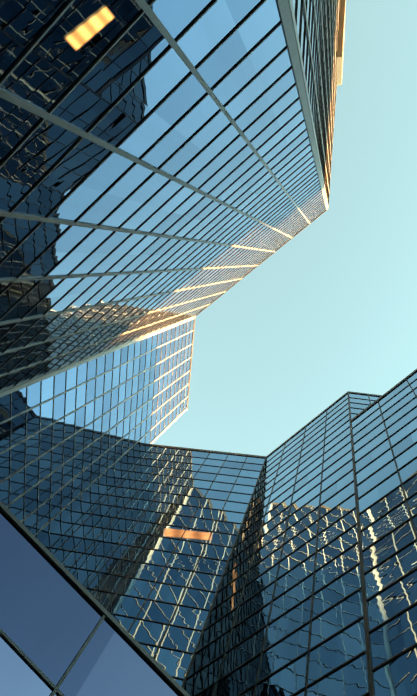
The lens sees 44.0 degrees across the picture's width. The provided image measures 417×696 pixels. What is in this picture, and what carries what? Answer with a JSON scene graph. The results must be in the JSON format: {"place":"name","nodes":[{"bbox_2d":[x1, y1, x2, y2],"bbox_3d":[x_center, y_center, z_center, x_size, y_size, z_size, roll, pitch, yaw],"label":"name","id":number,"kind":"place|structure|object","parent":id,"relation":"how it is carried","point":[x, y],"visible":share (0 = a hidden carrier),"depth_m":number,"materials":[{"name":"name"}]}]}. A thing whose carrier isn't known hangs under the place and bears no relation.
{"place":"outdoors","nodes":[
{"label":"outdoors","id":0,"kind":"place"},
{"bbox_2d":[152,0,416,455],"label":"sky","id":1,"kind":"structure","parent":0,"point":[331,313],"materials":[{"name":"blue"}]},
{"bbox_3d":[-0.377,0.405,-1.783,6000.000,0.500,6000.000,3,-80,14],"label":"ground","id":2,"kind":"structure","parent":0,"visible":0},
{"bbox_2d":[0,501,189,695],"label":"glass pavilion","id":3,"kind":"structure","parent":2,"relation":"on","point":[64,631],"depth_m":8.93,"materials":[{"name":"glass"}]},
{"bbox_2d":[0,0,339,541],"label":"tower","id":4,"kind":"structure","parent":2,"relation":"on","point":[165,171],"depth_m":24.40,"materials":[{"name":"blue glass"}]},
{"bbox_2d":[67,8,112,48],"bbox_3d":[-2.515,-6.778,10.938,1.133,0.829,0.001,-38,-91,17],"label":"ceiling light","id":5,"kind":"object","parent":4,"relation":"attached to","point":[78,38],"visible":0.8,"depth_m":10.95,"materials":[{"name":"yellow"}]},
{"bbox_2d":[336,0,345,85],"bbox_3d":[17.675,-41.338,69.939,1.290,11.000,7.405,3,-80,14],"label":"building","id":6,"kind":"structure","parent":4,"relation":"attached to","point":[340,48],"depth_m":65.06,"materials":[{"name":"concrete"}]},
{"bbox_2d":[41,391,381,695],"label":"block","id":7,"kind":"structure","parent":2,"relation":"on","point":[260,592],"depth_m":38.60,"materials":[{"name":"blue glass"}]},
{"bbox_2d":[164,528,210,539],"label":"light","id":8,"kind":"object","parent":7,"relation":"attached to","point":[187,534],"visible":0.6,"depth_m":46.57,"materials":[{"name":"orange"}]},
{"bbox_2d":[350,369,416,695],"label":"skyscraper","id":9,"kind":"structure","parent":7,"relation":"attached to","point":[384,435],"depth_m":27.40,"materials":[{"name":"blue glass"}]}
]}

